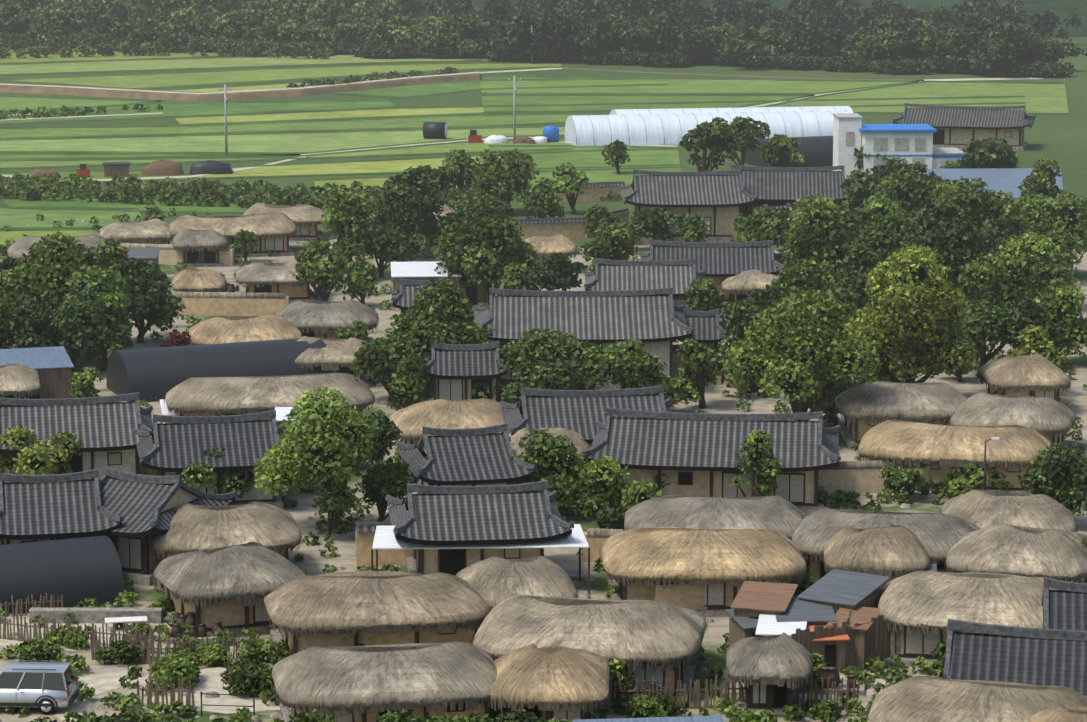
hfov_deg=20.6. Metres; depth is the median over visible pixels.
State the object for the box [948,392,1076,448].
thatched house
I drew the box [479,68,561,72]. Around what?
track
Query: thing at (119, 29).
tree
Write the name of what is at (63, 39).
shrub
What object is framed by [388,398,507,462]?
thatched house
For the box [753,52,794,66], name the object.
shrub
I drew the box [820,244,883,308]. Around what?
tree
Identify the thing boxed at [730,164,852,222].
tiled house
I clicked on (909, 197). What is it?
tree
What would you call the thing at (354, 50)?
shrub
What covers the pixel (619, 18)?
tree
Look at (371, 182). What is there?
field
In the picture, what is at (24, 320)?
tree
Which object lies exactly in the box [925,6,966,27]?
tree
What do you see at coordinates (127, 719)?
tree
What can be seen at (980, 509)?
thatched house
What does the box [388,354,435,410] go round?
tree
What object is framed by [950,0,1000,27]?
tree
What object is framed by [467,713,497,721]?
tree
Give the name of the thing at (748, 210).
tiled house
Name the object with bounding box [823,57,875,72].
shrub
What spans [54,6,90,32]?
tree
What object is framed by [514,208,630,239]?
compound wall
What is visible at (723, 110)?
white greenhouse
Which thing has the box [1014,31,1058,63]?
tree
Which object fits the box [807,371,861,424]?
tree
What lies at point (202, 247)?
thatched house
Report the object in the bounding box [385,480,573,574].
tiled house
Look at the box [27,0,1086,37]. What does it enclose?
hill terrain
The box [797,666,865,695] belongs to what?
terrace jar
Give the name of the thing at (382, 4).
tree
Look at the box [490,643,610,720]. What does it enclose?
thatched house
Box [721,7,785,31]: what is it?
tree
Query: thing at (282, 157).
field bund
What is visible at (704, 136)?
tree
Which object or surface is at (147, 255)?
shed
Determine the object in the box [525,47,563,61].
shrub
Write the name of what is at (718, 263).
tiled house
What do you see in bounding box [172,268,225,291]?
thatched house
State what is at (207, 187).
rough hedge
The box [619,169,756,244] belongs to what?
tiled house
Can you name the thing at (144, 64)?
field
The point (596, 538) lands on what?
compound wall
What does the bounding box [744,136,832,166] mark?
black greenhouse
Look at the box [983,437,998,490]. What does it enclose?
lamp post
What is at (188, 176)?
track
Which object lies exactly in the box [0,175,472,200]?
rough hedge
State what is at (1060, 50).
tree
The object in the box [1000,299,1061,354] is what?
tree
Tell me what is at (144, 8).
tree
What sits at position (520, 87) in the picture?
field bund
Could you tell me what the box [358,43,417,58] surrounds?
shrub
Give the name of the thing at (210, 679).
yard
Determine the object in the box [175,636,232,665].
shrub
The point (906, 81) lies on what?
field bund
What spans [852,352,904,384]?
tree
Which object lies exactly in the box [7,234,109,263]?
thatched house
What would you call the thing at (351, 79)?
hedge bank bush
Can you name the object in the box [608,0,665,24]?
tree
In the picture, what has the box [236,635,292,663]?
shrub
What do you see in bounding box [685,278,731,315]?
tree
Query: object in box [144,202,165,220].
tree
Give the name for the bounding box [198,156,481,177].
field
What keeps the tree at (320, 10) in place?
on the ground at (1062, 139)
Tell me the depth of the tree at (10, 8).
525.12 m
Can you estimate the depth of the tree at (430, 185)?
295.87 m
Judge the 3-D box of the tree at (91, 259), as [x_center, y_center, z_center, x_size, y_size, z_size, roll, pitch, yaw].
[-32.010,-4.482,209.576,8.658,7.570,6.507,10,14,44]
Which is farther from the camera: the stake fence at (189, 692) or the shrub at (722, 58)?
the shrub at (722, 58)
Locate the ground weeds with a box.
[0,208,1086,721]
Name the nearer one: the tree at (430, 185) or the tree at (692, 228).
the tree at (692, 228)
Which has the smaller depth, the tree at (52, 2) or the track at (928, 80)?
the track at (928, 80)
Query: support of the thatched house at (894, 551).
on the ground at (1062, 139)
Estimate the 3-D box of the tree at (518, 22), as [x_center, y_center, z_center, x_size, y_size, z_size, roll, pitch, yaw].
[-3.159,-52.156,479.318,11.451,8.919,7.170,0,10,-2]
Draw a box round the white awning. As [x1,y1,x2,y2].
[371,524,589,593]
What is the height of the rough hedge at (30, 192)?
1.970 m
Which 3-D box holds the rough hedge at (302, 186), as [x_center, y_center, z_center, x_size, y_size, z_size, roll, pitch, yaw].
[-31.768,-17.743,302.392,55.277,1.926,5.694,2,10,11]
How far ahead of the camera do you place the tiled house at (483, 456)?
156.06 m
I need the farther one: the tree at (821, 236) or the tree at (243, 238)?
the tree at (243, 238)
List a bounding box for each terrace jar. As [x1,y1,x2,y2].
[165,612,233,643]
[217,280,240,291]
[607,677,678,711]
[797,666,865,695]
[900,481,954,498]
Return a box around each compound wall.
[29,607,162,623]
[116,243,233,265]
[139,461,157,475]
[167,292,288,315]
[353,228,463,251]
[355,522,413,566]
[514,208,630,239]
[554,181,625,202]
[583,528,623,561]
[653,582,707,609]
[672,344,682,373]
[707,355,731,384]
[818,460,929,493]
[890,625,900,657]
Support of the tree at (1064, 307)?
on the ground at (1062, 139)
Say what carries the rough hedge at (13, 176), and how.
on the ground at (1062, 139)
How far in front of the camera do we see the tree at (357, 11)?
530.74 m
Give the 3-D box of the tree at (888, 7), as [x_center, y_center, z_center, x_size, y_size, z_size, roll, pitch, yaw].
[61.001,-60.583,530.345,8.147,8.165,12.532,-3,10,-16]
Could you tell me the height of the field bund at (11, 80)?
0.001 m
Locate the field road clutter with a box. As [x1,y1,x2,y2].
[0,160,233,177]
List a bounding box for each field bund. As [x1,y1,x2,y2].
[0,54,530,75]
[0,55,309,63]
[0,62,561,88]
[0,95,160,113]
[0,99,398,123]
[0,113,608,138]
[0,125,564,153]
[0,137,572,168]
[0,152,299,159]
[0,169,185,181]
[0,185,466,214]
[0,206,142,228]
[0,229,97,251]
[162,71,477,90]
[174,96,1025,124]
[207,148,679,178]
[314,166,679,180]
[327,75,668,98]
[480,77,918,93]
[482,94,814,112]
[489,145,677,194]
[762,81,1068,113]
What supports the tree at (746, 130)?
on the ground at (1062, 139)
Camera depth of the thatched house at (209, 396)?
178.70 m
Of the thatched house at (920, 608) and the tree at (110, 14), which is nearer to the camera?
the thatched house at (920, 608)
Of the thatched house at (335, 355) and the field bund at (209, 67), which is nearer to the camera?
the thatched house at (335, 355)
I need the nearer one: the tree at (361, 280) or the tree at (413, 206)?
the tree at (361, 280)
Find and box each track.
[0,72,478,93]
[0,112,162,120]
[2,156,305,180]
[300,137,529,154]
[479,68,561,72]
[530,137,677,146]
[562,68,921,80]
[748,77,1042,106]
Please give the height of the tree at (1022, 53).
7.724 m
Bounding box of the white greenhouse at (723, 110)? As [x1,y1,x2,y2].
[609,105,853,114]
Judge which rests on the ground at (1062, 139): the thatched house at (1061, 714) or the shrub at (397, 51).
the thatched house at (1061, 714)
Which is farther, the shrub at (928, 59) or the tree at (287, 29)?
the tree at (287, 29)
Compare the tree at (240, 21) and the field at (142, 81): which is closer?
the field at (142, 81)
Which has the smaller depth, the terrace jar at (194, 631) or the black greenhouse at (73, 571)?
the terrace jar at (194, 631)
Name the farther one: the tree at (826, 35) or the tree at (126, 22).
the tree at (126, 22)
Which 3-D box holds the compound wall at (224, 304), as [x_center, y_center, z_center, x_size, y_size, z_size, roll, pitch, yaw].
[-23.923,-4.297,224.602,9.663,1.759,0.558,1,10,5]
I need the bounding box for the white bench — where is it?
[105,616,147,630]
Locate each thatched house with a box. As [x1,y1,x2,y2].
[0,364,40,405]
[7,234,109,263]
[98,218,172,243]
[149,501,303,589]
[152,541,305,635]
[163,372,376,419]
[169,211,297,256]
[172,229,228,266]
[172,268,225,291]
[188,313,301,344]
[235,260,316,302]
[243,203,325,240]
[261,571,492,653]
[269,642,499,721]
[277,300,378,343]
[295,336,368,386]
[367,204,456,224]
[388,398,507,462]
[455,556,578,623]
[472,595,708,701]
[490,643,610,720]
[508,427,591,484]
[522,234,577,273]
[599,527,808,616]
[622,495,807,540]
[721,270,778,302]
[725,632,812,716]
[792,507,979,591]
[822,525,931,588]
[832,381,966,447]
[856,419,1050,493]
[867,676,1086,721]
[878,570,1057,665]
[940,490,1077,531]
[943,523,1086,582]
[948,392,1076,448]
[977,353,1071,400]
[1028,706,1086,721]
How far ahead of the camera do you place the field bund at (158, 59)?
487.72 m
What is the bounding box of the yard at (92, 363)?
[74,343,144,370]
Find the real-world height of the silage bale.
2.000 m
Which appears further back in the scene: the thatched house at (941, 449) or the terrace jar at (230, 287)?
the terrace jar at (230, 287)
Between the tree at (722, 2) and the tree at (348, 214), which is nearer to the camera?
the tree at (348, 214)
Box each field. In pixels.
[0,46,237,62]
[0,53,485,73]
[0,97,145,109]
[0,101,395,122]
[0,114,608,137]
[0,127,564,151]
[0,139,571,167]
[0,154,195,158]
[0,171,186,180]
[0,187,488,212]
[0,208,142,227]
[0,230,98,249]
[15,63,561,87]
[171,75,427,92]
[175,103,776,123]
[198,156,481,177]
[314,177,479,191]
[339,77,571,96]
[480,79,901,92]
[482,96,800,110]
[489,146,680,192]
[770,82,1068,112]
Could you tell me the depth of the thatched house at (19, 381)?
185.07 m
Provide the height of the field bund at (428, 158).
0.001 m
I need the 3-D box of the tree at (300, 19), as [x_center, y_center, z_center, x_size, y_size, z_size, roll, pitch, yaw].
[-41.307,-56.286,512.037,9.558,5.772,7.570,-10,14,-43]
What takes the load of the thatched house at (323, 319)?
on the ground at (1062, 139)
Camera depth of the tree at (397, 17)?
501.36 m
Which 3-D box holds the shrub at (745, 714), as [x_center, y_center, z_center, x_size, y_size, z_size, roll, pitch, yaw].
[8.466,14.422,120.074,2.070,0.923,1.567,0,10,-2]
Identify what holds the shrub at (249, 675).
on the ground at (1062, 139)
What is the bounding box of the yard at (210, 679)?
[138,667,279,713]
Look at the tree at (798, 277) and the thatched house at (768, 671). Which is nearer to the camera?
the thatched house at (768, 671)
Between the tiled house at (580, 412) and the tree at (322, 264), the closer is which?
the tiled house at (580, 412)
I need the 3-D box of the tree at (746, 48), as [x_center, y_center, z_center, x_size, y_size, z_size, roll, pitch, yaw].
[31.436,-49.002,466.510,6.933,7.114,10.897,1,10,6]
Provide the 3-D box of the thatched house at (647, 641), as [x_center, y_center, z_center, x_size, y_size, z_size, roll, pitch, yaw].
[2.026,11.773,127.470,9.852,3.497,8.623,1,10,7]
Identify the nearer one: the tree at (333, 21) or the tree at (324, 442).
the tree at (324, 442)
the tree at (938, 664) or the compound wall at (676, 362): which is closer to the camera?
the tree at (938, 664)
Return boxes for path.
[55,670,140,721]
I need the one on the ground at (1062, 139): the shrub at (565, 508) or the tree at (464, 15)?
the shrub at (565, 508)
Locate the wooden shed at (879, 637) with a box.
[791,614,890,669]
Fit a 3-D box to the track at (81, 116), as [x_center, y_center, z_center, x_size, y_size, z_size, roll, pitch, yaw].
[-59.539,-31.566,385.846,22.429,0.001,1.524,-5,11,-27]
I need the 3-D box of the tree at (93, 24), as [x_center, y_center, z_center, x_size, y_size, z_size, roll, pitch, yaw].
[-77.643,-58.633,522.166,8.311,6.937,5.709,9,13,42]
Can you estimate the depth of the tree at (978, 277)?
212.56 m
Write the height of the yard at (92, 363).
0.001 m
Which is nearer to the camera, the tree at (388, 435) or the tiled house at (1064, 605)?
the tiled house at (1064, 605)
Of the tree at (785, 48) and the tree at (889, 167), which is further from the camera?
the tree at (785, 48)
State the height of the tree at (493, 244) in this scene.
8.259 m
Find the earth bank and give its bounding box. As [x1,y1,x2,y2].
[0,73,479,101]
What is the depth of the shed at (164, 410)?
180.94 m
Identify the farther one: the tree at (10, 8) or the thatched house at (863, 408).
the tree at (10, 8)
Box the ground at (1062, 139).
[0,37,1086,721]
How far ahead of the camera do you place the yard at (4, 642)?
135.02 m
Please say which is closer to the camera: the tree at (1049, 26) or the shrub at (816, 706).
the shrub at (816, 706)
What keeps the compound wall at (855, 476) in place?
on the ground at (1062, 139)
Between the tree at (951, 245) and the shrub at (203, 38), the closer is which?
the tree at (951, 245)
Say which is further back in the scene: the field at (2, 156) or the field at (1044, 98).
the field at (1044, 98)
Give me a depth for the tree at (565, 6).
526.11 m
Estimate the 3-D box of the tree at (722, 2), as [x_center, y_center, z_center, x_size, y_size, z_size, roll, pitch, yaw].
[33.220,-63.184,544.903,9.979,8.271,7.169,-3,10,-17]
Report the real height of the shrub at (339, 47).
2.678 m
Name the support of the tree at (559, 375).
on the ground at (1062, 139)
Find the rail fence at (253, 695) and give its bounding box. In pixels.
[200,692,254,715]
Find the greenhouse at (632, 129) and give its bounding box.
[564,110,848,145]
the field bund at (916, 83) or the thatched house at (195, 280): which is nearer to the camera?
the thatched house at (195, 280)
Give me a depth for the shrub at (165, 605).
137.48 m
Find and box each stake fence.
[0,593,63,616]
[0,613,162,653]
[90,632,241,664]
[137,678,195,709]
[492,675,859,710]
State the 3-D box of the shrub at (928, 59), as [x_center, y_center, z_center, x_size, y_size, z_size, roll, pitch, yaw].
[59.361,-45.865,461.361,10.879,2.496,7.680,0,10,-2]
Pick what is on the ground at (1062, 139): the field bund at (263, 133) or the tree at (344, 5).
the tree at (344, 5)
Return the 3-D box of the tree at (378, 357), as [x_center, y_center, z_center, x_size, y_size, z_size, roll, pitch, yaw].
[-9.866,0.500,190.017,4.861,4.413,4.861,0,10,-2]
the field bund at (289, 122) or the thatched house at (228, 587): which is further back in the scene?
the field bund at (289, 122)
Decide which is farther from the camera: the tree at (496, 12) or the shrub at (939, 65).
the tree at (496, 12)
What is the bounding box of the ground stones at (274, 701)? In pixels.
[0,217,1084,721]
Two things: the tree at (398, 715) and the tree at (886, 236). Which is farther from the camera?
the tree at (886, 236)
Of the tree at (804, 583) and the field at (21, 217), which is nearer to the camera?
the tree at (804, 583)
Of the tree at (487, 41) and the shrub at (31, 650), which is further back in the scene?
the tree at (487, 41)
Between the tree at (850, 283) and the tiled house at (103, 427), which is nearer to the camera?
the tiled house at (103, 427)
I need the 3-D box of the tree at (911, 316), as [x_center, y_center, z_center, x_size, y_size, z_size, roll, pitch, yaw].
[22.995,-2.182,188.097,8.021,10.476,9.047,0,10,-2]
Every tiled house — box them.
[0,392,153,482]
[0,468,123,544]
[98,466,236,585]
[133,410,285,508]
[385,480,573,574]
[390,277,443,328]
[396,423,536,493]
[421,341,509,402]
[473,287,693,393]
[500,385,670,467]
[582,407,840,515]
[583,258,704,315]
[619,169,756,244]
[639,239,783,304]
[678,308,728,374]
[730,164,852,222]
[741,202,792,239]
[892,103,1035,150]
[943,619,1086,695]
[1041,577,1086,630]
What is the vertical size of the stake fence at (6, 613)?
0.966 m
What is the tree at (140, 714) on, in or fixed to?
on the ground at (1062, 139)
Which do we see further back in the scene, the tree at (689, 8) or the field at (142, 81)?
the tree at (689, 8)
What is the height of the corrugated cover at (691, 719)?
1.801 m
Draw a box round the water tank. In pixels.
[543,125,558,141]
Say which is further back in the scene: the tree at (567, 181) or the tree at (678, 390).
the tree at (567, 181)
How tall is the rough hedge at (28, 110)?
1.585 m
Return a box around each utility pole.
[218,85,231,155]
[508,76,520,143]
[528,25,532,62]
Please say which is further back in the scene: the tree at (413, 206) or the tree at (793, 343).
the tree at (413, 206)
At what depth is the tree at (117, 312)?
202.37 m
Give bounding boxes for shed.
[0,346,73,398]
[94,248,159,270]
[160,399,178,422]
[275,407,300,426]
[391,261,461,307]
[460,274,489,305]
[725,609,758,645]
[730,581,797,618]
[755,614,806,636]
[775,597,836,624]
[797,569,890,613]
[806,625,849,672]
[826,606,879,669]
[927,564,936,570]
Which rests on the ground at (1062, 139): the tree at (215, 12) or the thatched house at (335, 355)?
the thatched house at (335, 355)
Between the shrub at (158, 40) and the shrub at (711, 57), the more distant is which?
the shrub at (158, 40)
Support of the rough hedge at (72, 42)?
on the ground at (1062, 139)
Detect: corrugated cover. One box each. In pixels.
[572,716,723,721]
[883,168,1062,198]
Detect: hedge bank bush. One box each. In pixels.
[286,67,455,87]
[298,66,458,86]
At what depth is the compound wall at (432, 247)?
259.54 m
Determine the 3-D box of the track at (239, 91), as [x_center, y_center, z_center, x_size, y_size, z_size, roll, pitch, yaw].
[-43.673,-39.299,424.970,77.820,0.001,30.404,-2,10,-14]
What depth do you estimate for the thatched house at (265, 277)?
230.81 m
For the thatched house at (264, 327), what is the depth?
201.51 m
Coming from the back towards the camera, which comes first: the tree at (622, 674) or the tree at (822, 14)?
the tree at (822, 14)
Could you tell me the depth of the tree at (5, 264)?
205.77 m
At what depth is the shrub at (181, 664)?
125.81 m
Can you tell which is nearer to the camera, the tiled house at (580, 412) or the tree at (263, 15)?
the tiled house at (580, 412)
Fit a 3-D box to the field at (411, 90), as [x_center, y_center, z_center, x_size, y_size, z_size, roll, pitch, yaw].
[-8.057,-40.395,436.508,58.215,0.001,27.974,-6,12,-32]
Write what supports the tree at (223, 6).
on the ground at (1062, 139)
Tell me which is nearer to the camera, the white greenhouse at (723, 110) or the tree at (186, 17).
the white greenhouse at (723, 110)
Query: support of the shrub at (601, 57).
on the ground at (1062, 139)
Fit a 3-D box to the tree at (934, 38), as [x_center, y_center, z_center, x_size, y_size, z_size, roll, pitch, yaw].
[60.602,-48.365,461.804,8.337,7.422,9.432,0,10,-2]
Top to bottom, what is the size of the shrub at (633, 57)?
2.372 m
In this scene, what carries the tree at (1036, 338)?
on the ground at (1062, 139)
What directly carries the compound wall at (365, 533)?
on the ground at (1062, 139)
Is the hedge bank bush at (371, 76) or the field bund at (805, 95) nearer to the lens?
the field bund at (805, 95)
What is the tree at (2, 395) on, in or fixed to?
on the ground at (1062, 139)
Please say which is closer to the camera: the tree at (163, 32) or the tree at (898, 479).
the tree at (898, 479)
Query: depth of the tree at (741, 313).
197.86 m
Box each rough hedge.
[0,39,103,51]
[0,40,334,55]
[0,44,330,58]
[0,103,139,116]
[0,103,162,118]
[0,174,87,184]
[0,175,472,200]
[0,176,487,203]
[0,182,477,206]
[0,183,480,209]
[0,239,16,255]
[3,174,463,196]
[5,172,76,178]
[7,173,80,182]
[511,190,621,200]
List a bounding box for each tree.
[0,0,24,31]
[0,8,29,32]
[0,231,129,337]
[0,255,17,289]
[0,273,33,311]
[0,294,57,348]
[0,392,7,405]
[0,425,82,474]
[6,12,49,35]
[17,0,50,12]
[30,0,101,28]
[30,715,56,721]
[32,0,56,9]
[36,9,89,35]
[38,287,118,370]
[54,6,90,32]
[67,288,133,365]
[69,366,103,397]
[70,0,125,7]
[74,244,144,323]
[82,1,136,33]
[82,5,106,33]
[85,237,156,346]
[85,714,118,721]
[105,20,132,33]
[107,21,145,37]
[107,344,122,357]
[110,708,181,721]
[119,716,144,721]
[126,0,183,19]
[126,258,185,342]
[127,20,188,48]
[128,15,163,39]
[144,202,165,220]
[152,447,253,497]
[157,7,215,35]
[158,329,191,347]
[177,0,258,17]
[192,3,221,35]
[200,15,242,38]
[219,8,270,39]
[227,0,278,13]
[230,229,257,259]
[243,24,280,41]
[252,386,378,533]
[253,8,291,24]
[262,17,324,40]
[269,0,310,23]
[287,708,337,721]
[289,23,345,40]
[291,0,337,27]
[292,238,353,300]
[293,16,309,27]
[312,482,356,540]
[320,190,373,277]
[324,5,343,24]
[333,19,385,43]
[333,224,430,276]
[334,0,377,21]
[335,319,369,342]
[342,260,378,303]
[344,1,383,24]
[350,335,424,401]
[357,2,420,32]
[357,409,404,465]
[361,455,417,521]
[367,24,398,44]
[367,166,444,240]
[373,0,411,14]
[376,707,435,721]
[377,0,431,11]
[384,277,504,395]
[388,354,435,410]
[391,15,452,48]
[394,25,441,44]
[406,298,488,339]
[409,165,445,189]
[422,0,451,12]
[422,16,490,58]
[423,211,465,249]
[426,713,458,721]
[431,0,474,19]
[432,149,478,191]
[432,199,543,303]
[438,11,494,44]
[445,715,477,721]
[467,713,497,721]
[470,148,539,207]
[470,377,512,399]
[474,5,488,18]
[476,0,514,32]
[478,29,500,43]
[483,197,513,215]
[488,8,556,61]
[492,262,543,295]
[496,708,543,721]
[498,327,619,389]
[501,359,580,403]
[510,429,587,519]
[520,177,564,218]
[531,252,585,290]
[533,717,571,721]
[538,455,665,528]
[549,162,589,214]
[551,0,640,18]
[561,0,611,27]
[575,18,621,51]
[581,222,637,271]
[583,204,619,242]
[592,338,666,394]
[596,505,627,528]
[602,24,665,52]
[602,139,630,173]
[603,11,657,50]
[607,658,634,701]
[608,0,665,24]
[626,207,675,245]
[636,0,705,23]
[638,6,709,58]
[651,375,700,406]
[653,472,670,489]
[671,211,709,241]
[673,338,727,407]
[679,117,741,171]
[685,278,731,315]
[690,24,735,51]
[697,5,733,27]
[703,0,781,30]
[712,0,741,25]
[714,356,750,397]
[715,24,744,49]
[715,285,788,355]
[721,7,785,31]
[721,116,770,165]
[723,25,767,68]
[723,289,882,420]
[729,430,783,496]
[730,204,793,247]
[753,19,794,53]
[760,134,804,166]
[766,0,803,29]
[768,259,833,297]
[777,20,810,52]
[777,193,865,279]
[784,18,845,54]
[791,0,852,34]
[792,29,839,56]
[792,572,814,589]
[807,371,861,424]
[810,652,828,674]
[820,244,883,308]
[830,0,868,35]
[832,299,869,341]
[833,167,890,213]
[834,35,852,55]
[841,18,902,57]
[843,243,977,382]
[847,214,922,274]
[848,27,874,58]
[850,5,891,31]
[851,195,907,239]
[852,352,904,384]
[853,145,885,169]
[863,0,903,24]
[869,155,948,189]
[869,169,942,216]
[878,464,925,500]
[880,18,923,59]
[892,5,927,23]
[895,17,945,57]
[899,217,1004,329]
[905,200,967,236]
[910,23,958,58]
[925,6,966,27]
[927,463,1006,501]
[927,641,945,676]
[928,176,1014,231]
[934,26,965,58]
[940,160,960,168]
[940,337,981,381]
[944,13,1040,62]
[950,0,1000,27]
[950,288,1030,369]
[955,248,1024,308]
[957,137,1019,168]
[968,5,1003,22]
[968,214,1027,254]
[969,20,1024,76]
[973,0,1046,29]
[988,233,1082,309]
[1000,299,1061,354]
[1004,192,1086,265]
[1004,325,1068,367]
[1009,221,1077,284]
[1013,23,1035,62]
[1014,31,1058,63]
[1017,10,1081,39]
[1017,157,1065,199]
[1017,442,1086,516]
[1022,277,1086,351]
[1031,37,1086,62]
[1081,538,1086,582]
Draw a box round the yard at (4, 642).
[0,618,162,650]
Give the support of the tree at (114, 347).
on the ground at (1062, 139)
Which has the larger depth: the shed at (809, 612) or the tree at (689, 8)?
the tree at (689, 8)
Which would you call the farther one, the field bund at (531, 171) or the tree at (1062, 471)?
the field bund at (531, 171)
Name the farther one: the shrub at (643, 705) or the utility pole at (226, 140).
the utility pole at (226, 140)
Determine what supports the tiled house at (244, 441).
on the ground at (1062, 139)
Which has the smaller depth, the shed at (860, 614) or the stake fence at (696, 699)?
the stake fence at (696, 699)
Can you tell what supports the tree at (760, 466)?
on the ground at (1062, 139)
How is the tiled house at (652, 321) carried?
on the ground at (1062, 139)
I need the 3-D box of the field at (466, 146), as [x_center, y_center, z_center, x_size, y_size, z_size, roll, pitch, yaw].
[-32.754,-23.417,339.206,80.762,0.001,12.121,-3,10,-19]
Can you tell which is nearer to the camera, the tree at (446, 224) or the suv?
the suv
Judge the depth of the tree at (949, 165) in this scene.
310.55 m
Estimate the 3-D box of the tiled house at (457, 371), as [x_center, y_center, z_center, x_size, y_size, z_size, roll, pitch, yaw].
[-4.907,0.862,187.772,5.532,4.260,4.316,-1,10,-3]
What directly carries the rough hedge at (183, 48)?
on the ground at (1062, 139)
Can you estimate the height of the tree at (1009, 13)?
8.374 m
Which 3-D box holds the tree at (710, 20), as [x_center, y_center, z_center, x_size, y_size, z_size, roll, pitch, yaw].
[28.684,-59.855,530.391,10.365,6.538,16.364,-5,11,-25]
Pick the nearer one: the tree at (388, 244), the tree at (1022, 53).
the tree at (388, 244)
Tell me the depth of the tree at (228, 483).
158.01 m
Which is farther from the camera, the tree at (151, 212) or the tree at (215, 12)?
the tree at (215, 12)
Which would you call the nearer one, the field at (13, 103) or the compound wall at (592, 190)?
the compound wall at (592, 190)
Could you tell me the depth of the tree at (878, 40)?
461.00 m
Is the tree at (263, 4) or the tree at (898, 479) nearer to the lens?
the tree at (898, 479)
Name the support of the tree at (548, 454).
on the ground at (1062, 139)
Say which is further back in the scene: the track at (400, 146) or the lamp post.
the track at (400, 146)
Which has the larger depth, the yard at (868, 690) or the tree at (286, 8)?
the tree at (286, 8)
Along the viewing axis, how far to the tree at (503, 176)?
283.52 m
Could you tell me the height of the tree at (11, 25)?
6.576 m
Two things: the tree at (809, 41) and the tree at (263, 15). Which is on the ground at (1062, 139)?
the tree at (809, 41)
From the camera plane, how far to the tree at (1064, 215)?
241.39 m
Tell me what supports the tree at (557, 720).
on the ground at (1062, 139)
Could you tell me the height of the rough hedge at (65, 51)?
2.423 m
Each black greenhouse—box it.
[0,535,123,615]
[107,338,332,401]
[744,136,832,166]
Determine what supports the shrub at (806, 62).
on the ground at (1062, 139)
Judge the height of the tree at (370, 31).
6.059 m
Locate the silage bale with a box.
[423,122,446,138]
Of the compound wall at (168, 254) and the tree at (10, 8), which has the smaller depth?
the compound wall at (168, 254)
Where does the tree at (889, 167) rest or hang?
on the ground at (1062, 139)
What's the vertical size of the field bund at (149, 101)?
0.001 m
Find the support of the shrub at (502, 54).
on the ground at (1062, 139)
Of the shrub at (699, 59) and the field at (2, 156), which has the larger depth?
the shrub at (699, 59)
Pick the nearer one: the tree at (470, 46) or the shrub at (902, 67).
the shrub at (902, 67)
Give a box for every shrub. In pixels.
[17,640,60,661]
[32,32,96,46]
[44,625,88,649]
[94,639,146,663]
[116,36,157,48]
[138,37,200,51]
[147,650,200,687]
[148,597,174,615]
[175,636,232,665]
[183,36,212,50]
[190,35,222,49]
[200,37,258,52]
[220,658,274,696]
[229,39,296,54]
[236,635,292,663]
[289,39,352,54]
[311,38,364,53]
[349,42,388,56]
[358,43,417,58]
[416,43,477,58]
[478,44,511,57]
[485,47,546,61]
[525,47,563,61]
[545,48,584,61]
[564,496,579,511]
[580,50,641,64]
[621,51,663,65]
[623,693,676,717]
[639,53,692,67]
[663,49,707,64]
[705,51,721,64]
[714,52,782,66]
[728,706,778,721]
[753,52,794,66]
[764,54,829,69]
[795,54,851,69]
[807,698,843,717]
[817,489,860,507]
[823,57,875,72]
[840,55,900,61]
[858,715,866,721]
[869,59,935,74]
[896,55,952,63]
[929,58,967,73]
[947,59,972,73]
[968,63,985,74]
[983,61,1049,76]
[1013,61,1075,77]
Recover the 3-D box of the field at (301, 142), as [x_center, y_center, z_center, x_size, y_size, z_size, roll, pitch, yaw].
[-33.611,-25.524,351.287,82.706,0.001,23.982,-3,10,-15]
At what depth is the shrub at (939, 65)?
456.05 m
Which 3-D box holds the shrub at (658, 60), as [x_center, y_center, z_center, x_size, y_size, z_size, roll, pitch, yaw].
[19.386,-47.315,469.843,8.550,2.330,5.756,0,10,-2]
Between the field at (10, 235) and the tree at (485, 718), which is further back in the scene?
the field at (10, 235)
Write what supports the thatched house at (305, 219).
on the ground at (1062, 139)
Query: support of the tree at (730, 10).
on the ground at (1062, 139)
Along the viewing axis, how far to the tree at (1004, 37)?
448.48 m
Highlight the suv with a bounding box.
[0,660,78,714]
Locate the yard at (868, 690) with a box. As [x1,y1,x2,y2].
[799,669,893,701]
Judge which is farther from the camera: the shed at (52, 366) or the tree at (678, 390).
the shed at (52, 366)
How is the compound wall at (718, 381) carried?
on the ground at (1062, 139)
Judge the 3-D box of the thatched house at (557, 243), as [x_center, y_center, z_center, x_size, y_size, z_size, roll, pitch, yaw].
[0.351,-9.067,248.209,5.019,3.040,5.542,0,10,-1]
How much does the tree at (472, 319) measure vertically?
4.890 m
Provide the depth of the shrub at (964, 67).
455.39 m
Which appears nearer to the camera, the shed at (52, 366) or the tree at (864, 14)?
the shed at (52, 366)
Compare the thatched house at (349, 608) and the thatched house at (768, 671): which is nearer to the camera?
the thatched house at (768, 671)
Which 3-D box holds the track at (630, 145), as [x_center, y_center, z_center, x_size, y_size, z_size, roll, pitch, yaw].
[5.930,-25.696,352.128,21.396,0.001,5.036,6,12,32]
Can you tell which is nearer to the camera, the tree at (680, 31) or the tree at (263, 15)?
the tree at (680, 31)
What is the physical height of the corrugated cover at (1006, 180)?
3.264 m
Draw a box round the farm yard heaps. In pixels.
[468,130,546,143]
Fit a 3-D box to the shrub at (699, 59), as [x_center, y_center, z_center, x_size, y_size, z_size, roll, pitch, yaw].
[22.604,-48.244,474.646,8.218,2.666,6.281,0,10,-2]
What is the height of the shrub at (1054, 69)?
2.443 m
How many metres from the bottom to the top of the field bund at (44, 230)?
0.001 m
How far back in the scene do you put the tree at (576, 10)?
519.25 m

